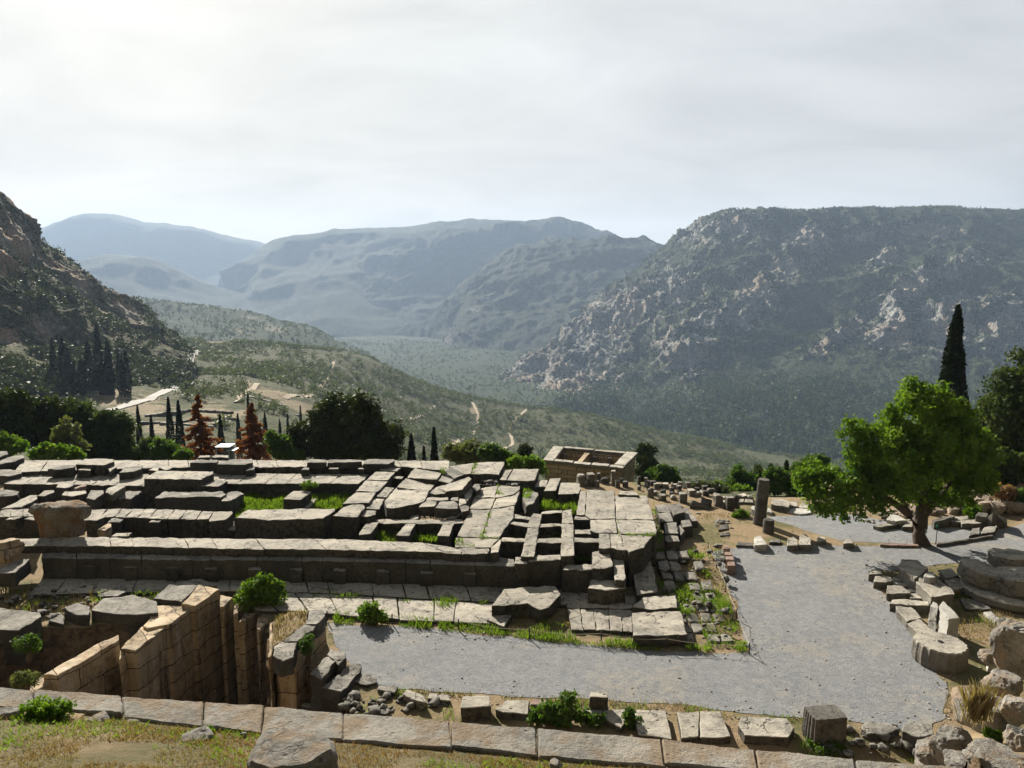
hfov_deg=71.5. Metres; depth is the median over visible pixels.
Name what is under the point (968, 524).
stone block
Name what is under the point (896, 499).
ground
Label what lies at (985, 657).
boulder
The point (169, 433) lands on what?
cypress tree
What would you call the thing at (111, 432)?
pine tree
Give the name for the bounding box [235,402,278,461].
dead conifer
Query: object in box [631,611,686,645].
stone slab
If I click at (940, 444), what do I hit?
deciduous tree
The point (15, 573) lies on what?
stone block
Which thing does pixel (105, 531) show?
stone block
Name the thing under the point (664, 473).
bush
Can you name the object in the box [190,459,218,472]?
stone block
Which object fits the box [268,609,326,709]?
rubble wall
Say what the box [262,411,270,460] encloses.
cypress tree
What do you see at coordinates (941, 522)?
stone block
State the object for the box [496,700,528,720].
stone block
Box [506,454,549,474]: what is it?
bush
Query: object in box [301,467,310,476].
support stone
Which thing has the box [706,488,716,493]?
standing stone
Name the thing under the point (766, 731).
stone block
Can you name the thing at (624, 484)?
standing stone
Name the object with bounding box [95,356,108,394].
cypress tree
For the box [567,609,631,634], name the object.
pavement
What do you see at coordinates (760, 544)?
stone block
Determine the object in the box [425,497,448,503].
broken slab
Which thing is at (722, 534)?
stone block
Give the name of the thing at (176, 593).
stone block
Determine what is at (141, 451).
bush
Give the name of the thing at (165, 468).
stone block
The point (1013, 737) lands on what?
boulder
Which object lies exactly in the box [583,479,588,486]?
standing stone
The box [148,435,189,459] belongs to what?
bush
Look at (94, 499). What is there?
stone block
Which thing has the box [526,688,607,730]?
weed
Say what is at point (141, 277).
hill
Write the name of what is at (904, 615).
stone block
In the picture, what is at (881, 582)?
stone block
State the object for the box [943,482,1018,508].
bush
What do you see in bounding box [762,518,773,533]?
column stub
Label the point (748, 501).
stone block
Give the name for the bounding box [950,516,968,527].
stone block
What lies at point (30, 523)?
stone block
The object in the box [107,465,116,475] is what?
stone block
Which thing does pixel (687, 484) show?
standing stone
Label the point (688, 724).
stone block
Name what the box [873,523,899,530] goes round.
stone block
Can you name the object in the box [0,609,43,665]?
stone block
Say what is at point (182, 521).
temple foundation
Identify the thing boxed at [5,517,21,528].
stone block
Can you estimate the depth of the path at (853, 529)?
44.19 m
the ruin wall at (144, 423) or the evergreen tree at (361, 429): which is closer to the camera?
the evergreen tree at (361, 429)
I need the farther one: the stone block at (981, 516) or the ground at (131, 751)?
the stone block at (981, 516)
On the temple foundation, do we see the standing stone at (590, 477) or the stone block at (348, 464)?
the stone block at (348, 464)
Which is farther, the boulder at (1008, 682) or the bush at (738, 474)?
the bush at (738, 474)
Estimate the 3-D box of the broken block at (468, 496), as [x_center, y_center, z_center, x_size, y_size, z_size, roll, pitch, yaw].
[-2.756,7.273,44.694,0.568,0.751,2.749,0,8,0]
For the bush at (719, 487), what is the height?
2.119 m
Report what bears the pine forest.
on the hill at (887, 243)
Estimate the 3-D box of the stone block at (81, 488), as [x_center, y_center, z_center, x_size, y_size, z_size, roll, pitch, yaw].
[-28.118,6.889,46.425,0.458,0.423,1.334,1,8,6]
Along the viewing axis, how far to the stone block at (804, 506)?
49.00 m
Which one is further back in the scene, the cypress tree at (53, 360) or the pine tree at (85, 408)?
the cypress tree at (53, 360)
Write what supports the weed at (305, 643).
on the rubble wall at (288, 672)
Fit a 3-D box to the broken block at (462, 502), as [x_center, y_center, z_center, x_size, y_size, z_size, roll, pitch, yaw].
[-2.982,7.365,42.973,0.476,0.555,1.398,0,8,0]
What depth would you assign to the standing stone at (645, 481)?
54.94 m
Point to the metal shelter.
(229, 450)
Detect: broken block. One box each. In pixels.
[418,501,436,515]
[435,501,458,517]
[438,476,452,486]
[444,468,463,481]
[446,512,460,519]
[450,497,458,504]
[459,499,465,506]
[459,505,468,520]
[464,489,472,507]
[471,484,479,497]
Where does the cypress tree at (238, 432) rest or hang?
on the ground at (269, 389)
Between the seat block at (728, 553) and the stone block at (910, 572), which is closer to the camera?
the stone block at (910, 572)
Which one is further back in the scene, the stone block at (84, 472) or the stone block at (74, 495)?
the stone block at (84, 472)
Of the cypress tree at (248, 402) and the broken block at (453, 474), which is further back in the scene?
the cypress tree at (248, 402)
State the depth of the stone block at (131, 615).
32.12 m
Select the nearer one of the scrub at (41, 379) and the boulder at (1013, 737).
the boulder at (1013, 737)
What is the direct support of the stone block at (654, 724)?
on the ground at (60, 648)
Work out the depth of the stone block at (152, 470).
49.85 m
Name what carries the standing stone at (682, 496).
on the ground at (60, 648)
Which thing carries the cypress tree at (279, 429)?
on the ground at (269, 389)
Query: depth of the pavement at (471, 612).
33.13 m
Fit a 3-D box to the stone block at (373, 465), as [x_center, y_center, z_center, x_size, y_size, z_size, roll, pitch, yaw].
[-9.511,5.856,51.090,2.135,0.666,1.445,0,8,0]
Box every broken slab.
[384,489,428,518]
[396,478,434,497]
[407,468,441,484]
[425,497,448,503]
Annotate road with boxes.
[105,350,201,409]
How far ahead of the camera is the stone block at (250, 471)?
49.89 m
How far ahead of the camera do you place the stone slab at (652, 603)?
32.91 m
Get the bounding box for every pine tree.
[0,386,44,445]
[23,394,78,453]
[63,395,107,458]
[78,408,140,459]
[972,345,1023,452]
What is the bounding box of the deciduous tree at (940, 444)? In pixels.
[790,374,1009,546]
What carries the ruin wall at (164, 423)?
on the ground at (269, 389)
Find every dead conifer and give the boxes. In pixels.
[181,394,222,459]
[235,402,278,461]
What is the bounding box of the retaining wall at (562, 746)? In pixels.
[0,688,951,767]
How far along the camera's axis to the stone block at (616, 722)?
24.55 m
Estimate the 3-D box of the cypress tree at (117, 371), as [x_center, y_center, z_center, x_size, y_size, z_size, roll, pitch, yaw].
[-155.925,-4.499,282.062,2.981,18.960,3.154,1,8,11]
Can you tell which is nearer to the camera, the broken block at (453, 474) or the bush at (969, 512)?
the bush at (969, 512)
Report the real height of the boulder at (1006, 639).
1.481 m
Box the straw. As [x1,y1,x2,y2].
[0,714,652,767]
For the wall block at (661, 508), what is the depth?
46.05 m
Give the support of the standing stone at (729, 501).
on the ground at (60, 648)
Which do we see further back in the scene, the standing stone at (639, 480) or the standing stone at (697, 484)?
the standing stone at (639, 480)
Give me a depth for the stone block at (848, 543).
41.03 m
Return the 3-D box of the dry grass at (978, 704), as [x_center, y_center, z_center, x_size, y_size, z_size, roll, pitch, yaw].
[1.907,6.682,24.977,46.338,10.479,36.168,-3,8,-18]
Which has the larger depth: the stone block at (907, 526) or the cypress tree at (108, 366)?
the cypress tree at (108, 366)
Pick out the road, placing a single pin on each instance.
(153, 396)
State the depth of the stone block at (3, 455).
53.15 m
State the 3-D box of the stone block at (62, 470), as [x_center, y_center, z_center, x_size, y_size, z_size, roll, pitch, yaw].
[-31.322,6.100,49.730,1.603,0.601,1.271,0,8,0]
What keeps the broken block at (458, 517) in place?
on the temple foundation
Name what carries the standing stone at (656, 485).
on the ground at (60, 648)
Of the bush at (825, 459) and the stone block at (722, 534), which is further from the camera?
the bush at (825, 459)
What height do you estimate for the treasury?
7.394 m
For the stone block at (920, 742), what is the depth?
21.31 m
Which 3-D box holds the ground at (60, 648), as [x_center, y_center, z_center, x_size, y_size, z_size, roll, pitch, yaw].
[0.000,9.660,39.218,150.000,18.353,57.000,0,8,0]
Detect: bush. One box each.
[0,430,30,456]
[24,441,65,459]
[48,415,92,450]
[57,444,86,460]
[119,435,158,460]
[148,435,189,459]
[172,448,193,461]
[263,428,305,460]
[440,437,484,464]
[476,441,516,469]
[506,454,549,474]
[517,443,533,457]
[634,442,660,478]
[641,461,682,484]
[691,477,729,492]
[711,479,752,491]
[721,462,758,490]
[749,464,764,477]
[762,465,794,496]
[785,453,831,473]
[786,463,846,496]
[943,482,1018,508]
[962,502,982,519]
[988,446,1023,485]
[996,487,1023,502]
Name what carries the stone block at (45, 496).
on the temple foundation
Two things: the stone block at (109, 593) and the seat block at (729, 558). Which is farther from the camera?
the seat block at (729, 558)
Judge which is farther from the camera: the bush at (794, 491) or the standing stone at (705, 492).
the bush at (794, 491)
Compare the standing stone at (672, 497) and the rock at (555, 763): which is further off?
the standing stone at (672, 497)
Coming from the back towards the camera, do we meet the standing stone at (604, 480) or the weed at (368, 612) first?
the standing stone at (604, 480)
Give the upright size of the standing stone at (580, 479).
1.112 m
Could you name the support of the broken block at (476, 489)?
on the temple foundation
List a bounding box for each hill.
[0,191,191,400]
[41,213,264,285]
[76,254,330,334]
[130,297,369,354]
[217,218,524,336]
[357,216,619,336]
[424,234,663,352]
[498,205,1023,463]
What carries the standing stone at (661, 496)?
on the ground at (60, 648)
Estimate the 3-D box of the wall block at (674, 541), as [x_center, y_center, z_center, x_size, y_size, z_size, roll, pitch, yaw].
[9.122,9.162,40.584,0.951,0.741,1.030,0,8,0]
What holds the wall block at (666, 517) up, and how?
on the ground at (60, 648)
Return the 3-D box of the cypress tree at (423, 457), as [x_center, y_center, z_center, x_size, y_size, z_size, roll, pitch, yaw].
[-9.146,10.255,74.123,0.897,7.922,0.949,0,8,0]
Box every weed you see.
[9,632,42,661]
[9,668,40,690]
[9,694,77,723]
[207,724,220,733]
[233,571,288,612]
[298,632,316,664]
[299,479,318,490]
[355,600,387,623]
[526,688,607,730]
[621,705,642,730]
[731,509,749,517]
[803,738,847,756]
[981,726,1003,743]
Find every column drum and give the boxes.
[911,631,968,673]
[956,558,996,589]
[960,578,1023,612]
[987,547,1023,567]
[993,566,1023,597]
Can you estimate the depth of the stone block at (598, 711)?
25.04 m
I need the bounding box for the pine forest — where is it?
[555,358,1000,459]
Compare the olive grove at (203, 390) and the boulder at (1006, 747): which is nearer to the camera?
the boulder at (1006, 747)
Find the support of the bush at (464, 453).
on the ground at (269, 389)
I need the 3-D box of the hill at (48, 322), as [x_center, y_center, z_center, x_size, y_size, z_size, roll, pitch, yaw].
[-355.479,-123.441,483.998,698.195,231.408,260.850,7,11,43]
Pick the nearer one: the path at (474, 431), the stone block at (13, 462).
the stone block at (13, 462)
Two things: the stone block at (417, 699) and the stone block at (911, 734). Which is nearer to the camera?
the stone block at (911, 734)
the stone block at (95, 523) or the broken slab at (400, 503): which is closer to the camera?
the stone block at (95, 523)
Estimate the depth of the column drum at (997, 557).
35.73 m
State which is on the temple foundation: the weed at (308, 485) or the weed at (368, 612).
the weed at (308, 485)
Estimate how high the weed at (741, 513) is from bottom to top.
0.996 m
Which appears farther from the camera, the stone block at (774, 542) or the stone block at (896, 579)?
the stone block at (774, 542)
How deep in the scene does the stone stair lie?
26.86 m
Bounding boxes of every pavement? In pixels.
[29,578,610,608]
[237,592,492,625]
[565,594,636,611]
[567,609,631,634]
[632,561,657,601]
[655,551,732,643]
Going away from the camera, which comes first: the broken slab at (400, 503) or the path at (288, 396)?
the broken slab at (400, 503)
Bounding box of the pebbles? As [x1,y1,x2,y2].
[308,500,1002,746]
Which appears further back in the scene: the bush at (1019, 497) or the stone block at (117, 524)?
the bush at (1019, 497)
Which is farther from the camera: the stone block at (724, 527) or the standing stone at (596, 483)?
the standing stone at (596, 483)
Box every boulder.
[0,538,24,563]
[246,728,337,767]
[915,745,940,765]
[928,722,972,766]
[942,749,965,767]
[950,685,1006,733]
[961,738,1023,767]
[974,737,1011,750]
[977,648,996,667]
[981,668,1023,697]
[989,617,1023,679]
[1000,694,1023,726]
[1003,724,1023,751]
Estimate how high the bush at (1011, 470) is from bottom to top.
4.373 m
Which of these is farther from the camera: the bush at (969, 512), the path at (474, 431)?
the path at (474, 431)
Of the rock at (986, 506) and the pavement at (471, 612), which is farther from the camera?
the rock at (986, 506)
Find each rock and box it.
[0,706,23,719]
[84,710,111,721]
[182,726,213,741]
[549,758,562,767]
[935,507,943,514]
[947,506,959,514]
[979,501,991,510]
[982,495,990,500]
[987,501,1005,515]
[999,499,1016,514]
[1012,501,1023,513]
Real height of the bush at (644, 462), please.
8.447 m
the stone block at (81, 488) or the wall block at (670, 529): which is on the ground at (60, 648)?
the wall block at (670, 529)
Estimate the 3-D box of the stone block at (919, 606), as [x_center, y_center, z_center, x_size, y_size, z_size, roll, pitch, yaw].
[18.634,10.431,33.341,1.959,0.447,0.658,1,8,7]
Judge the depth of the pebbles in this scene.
29.19 m
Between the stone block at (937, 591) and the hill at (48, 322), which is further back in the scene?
the hill at (48, 322)
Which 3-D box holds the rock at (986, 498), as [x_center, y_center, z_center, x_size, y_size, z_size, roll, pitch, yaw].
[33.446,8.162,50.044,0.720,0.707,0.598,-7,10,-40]
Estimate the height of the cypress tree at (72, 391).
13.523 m
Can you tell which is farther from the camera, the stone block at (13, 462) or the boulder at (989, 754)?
the stone block at (13, 462)
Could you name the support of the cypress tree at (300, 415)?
on the ground at (269, 389)
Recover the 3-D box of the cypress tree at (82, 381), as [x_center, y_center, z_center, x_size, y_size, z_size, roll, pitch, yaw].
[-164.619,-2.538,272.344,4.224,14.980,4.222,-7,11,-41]
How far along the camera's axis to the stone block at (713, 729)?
23.95 m
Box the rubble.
[0,479,964,758]
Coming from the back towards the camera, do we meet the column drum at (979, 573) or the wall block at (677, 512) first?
the wall block at (677, 512)
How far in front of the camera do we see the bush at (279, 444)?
64.85 m
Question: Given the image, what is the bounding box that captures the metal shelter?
[215,444,238,459]
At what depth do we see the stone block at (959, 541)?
42.00 m
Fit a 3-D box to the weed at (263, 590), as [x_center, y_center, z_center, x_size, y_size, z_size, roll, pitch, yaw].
[-11.802,9.829,33.527,2.564,2.117,1.726,0,8,0]
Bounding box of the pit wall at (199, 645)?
[30,585,269,719]
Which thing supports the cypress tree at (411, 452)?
on the ground at (269, 389)
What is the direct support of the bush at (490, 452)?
on the ground at (269, 389)
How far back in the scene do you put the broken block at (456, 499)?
43.27 m
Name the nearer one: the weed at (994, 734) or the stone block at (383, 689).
the weed at (994, 734)
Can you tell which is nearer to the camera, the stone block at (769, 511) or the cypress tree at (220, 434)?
the stone block at (769, 511)
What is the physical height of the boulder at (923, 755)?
0.250 m
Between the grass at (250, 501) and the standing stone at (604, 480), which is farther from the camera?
the standing stone at (604, 480)
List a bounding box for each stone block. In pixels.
[0,452,8,459]
[0,455,24,469]
[0,469,21,483]
[0,495,37,511]
[0,557,30,586]
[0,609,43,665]
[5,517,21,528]
[25,517,37,529]
[36,490,54,503]
[48,465,75,477]
[48,615,64,634]
[56,483,73,494]
[61,491,86,502]
[64,602,90,625]
[74,484,86,491]
[76,459,113,474]
[78,467,90,477]
[84,515,105,530]
[86,490,104,509]
[90,596,157,636]
[96,589,127,600]
[98,524,111,536]
[105,484,125,501]
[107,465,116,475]
[107,518,123,532]
[119,466,142,479]
[149,468,158,474]
[154,578,217,606]
[160,466,171,470]
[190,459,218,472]
[198,455,209,459]
[211,455,227,460]
[218,459,252,474]
[246,466,254,476]
[283,491,310,509]
[307,459,326,468]
[327,459,361,469]
[363,459,393,471]
[377,686,397,695]
[403,690,426,709]
[427,694,449,704]
[460,696,490,722]
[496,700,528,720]
[530,698,545,708]
[588,710,602,720]
[590,692,607,712]
[603,710,625,733]
[635,710,671,741]
[677,711,699,742]
[700,711,730,744]
[718,524,728,531]
[720,532,729,536]
[736,541,753,547]
[738,716,793,746]
[745,499,752,504]
[751,506,754,515]
[754,536,766,551]
[767,508,772,515]
[769,539,779,544]
[770,498,789,512]
[787,537,797,550]
[788,508,811,515]
[790,501,797,508]
[799,503,807,507]
[799,535,810,550]
[817,537,825,544]
[843,538,852,548]
[860,721,898,740]
[868,569,881,580]
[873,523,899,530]
[873,576,893,588]
[880,543,918,547]
[886,514,906,527]
[887,586,910,600]
[889,599,928,612]
[892,577,901,582]
[895,607,919,627]
[898,560,927,589]
[901,724,932,756]
[902,521,913,530]
[907,620,932,636]
[910,593,920,600]
[915,576,953,608]
[915,735,933,764]
[923,572,934,583]
[928,602,937,631]
[931,515,953,528]
[936,601,959,637]
[937,535,993,546]
[939,568,958,583]
[945,578,963,596]
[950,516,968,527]
[960,519,982,528]
[960,599,990,611]
[969,528,980,537]
[976,512,987,527]
[980,526,996,536]
[983,611,998,623]
[986,512,1006,528]
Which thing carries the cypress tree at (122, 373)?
on the ground at (269, 389)
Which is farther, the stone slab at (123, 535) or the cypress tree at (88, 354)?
the cypress tree at (88, 354)
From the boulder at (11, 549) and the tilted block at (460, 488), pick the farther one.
the tilted block at (460, 488)
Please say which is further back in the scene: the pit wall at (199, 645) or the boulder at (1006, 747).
the pit wall at (199, 645)
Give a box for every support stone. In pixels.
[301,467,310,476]
[329,467,338,473]
[358,468,363,474]
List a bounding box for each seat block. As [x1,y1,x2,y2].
[723,545,729,555]
[725,552,732,556]
[725,556,733,567]
[727,561,735,574]
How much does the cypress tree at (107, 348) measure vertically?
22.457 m
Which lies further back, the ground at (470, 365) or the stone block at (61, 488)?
the ground at (470, 365)
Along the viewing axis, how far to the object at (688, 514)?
45.58 m
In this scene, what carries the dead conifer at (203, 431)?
on the ground at (269, 389)
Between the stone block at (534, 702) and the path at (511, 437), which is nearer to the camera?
the stone block at (534, 702)
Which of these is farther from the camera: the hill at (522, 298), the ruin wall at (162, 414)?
the hill at (522, 298)
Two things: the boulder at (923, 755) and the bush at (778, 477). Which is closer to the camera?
the boulder at (923, 755)
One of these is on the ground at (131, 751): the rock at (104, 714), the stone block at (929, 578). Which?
the rock at (104, 714)
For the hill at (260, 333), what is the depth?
1654.27 m
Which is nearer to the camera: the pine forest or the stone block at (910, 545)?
the stone block at (910, 545)
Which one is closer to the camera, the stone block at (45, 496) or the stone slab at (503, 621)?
the stone slab at (503, 621)
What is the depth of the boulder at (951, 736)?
11.81 m
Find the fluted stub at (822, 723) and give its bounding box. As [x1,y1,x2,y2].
[802,705,846,746]
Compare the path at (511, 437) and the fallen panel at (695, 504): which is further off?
the path at (511, 437)
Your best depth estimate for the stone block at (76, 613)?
32.05 m
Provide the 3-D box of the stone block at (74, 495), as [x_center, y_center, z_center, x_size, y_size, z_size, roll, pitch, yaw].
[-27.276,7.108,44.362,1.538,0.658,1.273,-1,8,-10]
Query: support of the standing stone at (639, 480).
on the ground at (60, 648)
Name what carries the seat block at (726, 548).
on the path at (837, 624)
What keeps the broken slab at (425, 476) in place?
on the broken slab at (407, 484)
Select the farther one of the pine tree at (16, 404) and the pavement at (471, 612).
the pine tree at (16, 404)
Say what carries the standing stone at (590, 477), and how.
on the ground at (60, 648)
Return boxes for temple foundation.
[0,460,656,604]
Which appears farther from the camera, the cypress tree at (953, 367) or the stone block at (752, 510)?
the cypress tree at (953, 367)
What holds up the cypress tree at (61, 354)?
on the hill at (48, 322)
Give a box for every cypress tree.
[49,338,57,375]
[57,335,69,377]
[63,348,73,383]
[70,382,74,402]
[76,359,88,394]
[83,340,95,390]
[92,324,103,378]
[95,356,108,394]
[103,340,116,377]
[104,353,116,394]
[115,349,122,394]
[119,355,126,396]
[123,351,132,395]
[135,405,142,444]
[149,415,155,439]
[165,396,175,459]
[175,400,185,448]
[217,414,225,454]
[235,413,242,458]
[246,393,249,423]
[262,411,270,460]
[278,419,284,459]
[286,413,289,434]
[299,405,303,459]
[406,433,416,460]
[421,445,426,460]
[430,427,438,460]
[783,459,790,472]
[937,304,968,408]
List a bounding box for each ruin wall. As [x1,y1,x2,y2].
[135,421,175,424]
[145,410,187,416]
[159,422,213,427]
[182,417,235,422]
[186,409,233,413]
[212,414,230,425]
[250,396,285,406]
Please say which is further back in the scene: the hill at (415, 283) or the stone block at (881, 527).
the hill at (415, 283)
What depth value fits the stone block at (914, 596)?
34.15 m
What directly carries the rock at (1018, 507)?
on the ground at (896, 499)
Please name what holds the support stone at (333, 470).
on the temple foundation
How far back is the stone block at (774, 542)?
41.63 m
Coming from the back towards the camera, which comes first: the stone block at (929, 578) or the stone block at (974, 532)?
the stone block at (974, 532)
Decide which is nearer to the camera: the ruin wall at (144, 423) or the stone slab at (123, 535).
the stone slab at (123, 535)
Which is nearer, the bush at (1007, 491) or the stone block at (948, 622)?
the stone block at (948, 622)
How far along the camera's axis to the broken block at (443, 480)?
47.32 m
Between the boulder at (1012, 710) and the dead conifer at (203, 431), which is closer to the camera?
the boulder at (1012, 710)
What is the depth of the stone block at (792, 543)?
40.76 m
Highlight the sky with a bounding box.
[0,0,1023,244]
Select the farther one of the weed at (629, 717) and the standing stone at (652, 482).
the standing stone at (652, 482)
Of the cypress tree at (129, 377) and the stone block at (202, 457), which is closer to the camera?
the stone block at (202, 457)
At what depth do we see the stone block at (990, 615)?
32.52 m
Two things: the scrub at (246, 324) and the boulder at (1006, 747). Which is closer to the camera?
the boulder at (1006, 747)
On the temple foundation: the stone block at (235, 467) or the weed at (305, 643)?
the stone block at (235, 467)
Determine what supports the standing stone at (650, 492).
on the ground at (60, 648)
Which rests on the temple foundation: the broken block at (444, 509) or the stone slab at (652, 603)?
the broken block at (444, 509)
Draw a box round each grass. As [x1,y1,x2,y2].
[0,463,996,767]
[0,510,1013,767]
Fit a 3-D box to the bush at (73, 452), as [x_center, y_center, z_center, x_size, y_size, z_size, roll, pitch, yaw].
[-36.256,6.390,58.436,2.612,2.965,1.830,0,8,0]
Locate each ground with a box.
[0,482,1023,767]
[0,715,1023,767]
[14,341,843,497]
[329,335,568,409]
[823,476,981,513]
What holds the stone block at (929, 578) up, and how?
on the stone block at (937, 591)
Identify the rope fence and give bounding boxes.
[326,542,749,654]
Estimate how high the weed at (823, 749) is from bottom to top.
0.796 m
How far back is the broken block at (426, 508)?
42.03 m
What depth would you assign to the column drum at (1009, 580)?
33.76 m
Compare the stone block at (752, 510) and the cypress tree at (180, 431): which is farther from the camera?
the cypress tree at (180, 431)
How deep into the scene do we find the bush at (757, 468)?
73.49 m
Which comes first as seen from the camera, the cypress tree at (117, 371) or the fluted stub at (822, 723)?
the fluted stub at (822, 723)
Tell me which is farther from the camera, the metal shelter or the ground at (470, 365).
the ground at (470, 365)
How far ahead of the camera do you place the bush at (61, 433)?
62.83 m
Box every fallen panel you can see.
[690,500,710,508]
[701,497,711,507]
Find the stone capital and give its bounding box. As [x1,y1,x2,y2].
[30,500,91,538]
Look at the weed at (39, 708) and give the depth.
9.64 m
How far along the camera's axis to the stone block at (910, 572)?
35.98 m
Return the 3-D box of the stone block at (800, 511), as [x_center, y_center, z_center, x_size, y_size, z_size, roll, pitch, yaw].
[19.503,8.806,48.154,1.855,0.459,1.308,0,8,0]
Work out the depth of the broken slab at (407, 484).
45.95 m
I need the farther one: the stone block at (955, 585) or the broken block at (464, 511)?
the broken block at (464, 511)
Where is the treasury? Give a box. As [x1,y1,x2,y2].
[543,446,637,482]
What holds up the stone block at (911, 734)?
on the ground at (60, 648)
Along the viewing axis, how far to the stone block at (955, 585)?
35.08 m
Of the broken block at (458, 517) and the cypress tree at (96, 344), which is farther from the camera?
the cypress tree at (96, 344)
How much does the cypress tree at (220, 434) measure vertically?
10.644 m
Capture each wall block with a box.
[655,504,670,515]
[657,512,673,529]
[664,522,677,541]
[665,535,680,552]
[668,503,684,525]
[677,526,684,545]
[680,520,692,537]
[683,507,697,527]
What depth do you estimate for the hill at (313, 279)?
4679.00 m
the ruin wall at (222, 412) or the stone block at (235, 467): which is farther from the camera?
the ruin wall at (222, 412)
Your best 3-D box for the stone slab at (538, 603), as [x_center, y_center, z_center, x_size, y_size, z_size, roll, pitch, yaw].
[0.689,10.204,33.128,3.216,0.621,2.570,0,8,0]
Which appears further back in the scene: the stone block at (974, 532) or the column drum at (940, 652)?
the stone block at (974, 532)
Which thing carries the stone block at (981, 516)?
on the ground at (60, 648)
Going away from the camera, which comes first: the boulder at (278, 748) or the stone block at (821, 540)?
the boulder at (278, 748)
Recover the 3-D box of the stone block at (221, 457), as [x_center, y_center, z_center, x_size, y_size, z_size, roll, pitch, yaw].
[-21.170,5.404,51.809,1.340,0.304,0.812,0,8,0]
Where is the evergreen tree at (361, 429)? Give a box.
[286,388,408,460]
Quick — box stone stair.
[300,650,376,722]
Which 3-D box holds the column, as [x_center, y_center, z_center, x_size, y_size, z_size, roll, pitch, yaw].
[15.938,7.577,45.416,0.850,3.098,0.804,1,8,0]
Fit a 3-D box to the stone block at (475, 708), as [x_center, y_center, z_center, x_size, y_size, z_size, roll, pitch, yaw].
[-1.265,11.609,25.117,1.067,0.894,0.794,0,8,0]
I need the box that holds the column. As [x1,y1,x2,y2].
[753,478,769,525]
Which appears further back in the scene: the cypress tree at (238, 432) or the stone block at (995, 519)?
the cypress tree at (238, 432)
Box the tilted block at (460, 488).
[429,477,471,500]
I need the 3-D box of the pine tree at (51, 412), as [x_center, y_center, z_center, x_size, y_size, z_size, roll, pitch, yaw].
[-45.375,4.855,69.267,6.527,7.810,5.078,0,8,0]
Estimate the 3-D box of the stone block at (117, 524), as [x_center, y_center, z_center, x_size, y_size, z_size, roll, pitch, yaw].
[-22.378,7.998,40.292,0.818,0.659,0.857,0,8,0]
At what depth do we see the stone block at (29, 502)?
43.08 m
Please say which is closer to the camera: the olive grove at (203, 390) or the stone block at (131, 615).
the stone block at (131, 615)
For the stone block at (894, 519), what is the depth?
44.88 m
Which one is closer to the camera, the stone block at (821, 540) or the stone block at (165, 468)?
the stone block at (821, 540)
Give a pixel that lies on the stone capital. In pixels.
(60, 519)
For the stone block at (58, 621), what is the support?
on the ground at (60, 648)
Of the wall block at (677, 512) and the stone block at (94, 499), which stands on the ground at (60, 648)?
the wall block at (677, 512)
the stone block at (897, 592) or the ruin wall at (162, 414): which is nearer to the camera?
the stone block at (897, 592)
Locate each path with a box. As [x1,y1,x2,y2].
[237,383,259,401]
[282,361,335,398]
[306,523,1023,729]
[381,404,434,419]
[454,402,479,442]
[505,409,526,448]
[767,514,982,543]
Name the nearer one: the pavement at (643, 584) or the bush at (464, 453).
the pavement at (643, 584)
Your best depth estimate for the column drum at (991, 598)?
33.64 m
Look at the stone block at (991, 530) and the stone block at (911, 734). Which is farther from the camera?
the stone block at (991, 530)
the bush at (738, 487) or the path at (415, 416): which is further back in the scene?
the path at (415, 416)
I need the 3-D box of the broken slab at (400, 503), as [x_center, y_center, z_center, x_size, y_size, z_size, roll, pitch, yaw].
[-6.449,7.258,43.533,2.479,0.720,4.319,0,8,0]
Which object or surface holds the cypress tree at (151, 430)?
on the ground at (269, 389)
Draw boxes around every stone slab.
[112,533,132,537]
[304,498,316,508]
[488,615,510,630]
[492,586,560,620]
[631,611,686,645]
[632,595,677,612]
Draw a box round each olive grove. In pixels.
[6,373,695,487]
[182,336,848,482]
[334,338,567,406]
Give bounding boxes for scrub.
[0,233,196,397]
[133,297,370,355]
[498,204,1023,451]
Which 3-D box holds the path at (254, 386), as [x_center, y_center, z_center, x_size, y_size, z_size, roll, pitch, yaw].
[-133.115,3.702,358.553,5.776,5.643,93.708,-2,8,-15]
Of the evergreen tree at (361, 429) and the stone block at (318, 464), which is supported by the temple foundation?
the stone block at (318, 464)
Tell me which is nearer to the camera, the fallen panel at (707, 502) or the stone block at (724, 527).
the stone block at (724, 527)
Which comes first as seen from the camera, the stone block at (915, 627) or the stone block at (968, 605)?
the stone block at (915, 627)
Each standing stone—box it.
[576,474,585,485]
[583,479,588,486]
[586,472,594,486]
[594,481,599,486]
[600,477,609,483]
[611,470,615,485]
[614,479,620,487]
[622,481,628,487]
[637,476,640,484]
[644,477,647,486]
[647,487,653,497]
[650,480,655,485]
[653,483,659,488]
[658,493,665,500]
[662,483,668,488]
[669,495,675,499]
[676,485,681,490]
[678,492,686,502]
[685,482,690,488]
[687,488,695,496]
[695,481,700,489]
[702,490,708,495]
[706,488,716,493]
[713,493,722,506]
[725,496,734,510]
[734,495,739,508]
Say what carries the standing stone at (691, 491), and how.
on the ground at (60, 648)
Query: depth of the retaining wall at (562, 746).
9.40 m

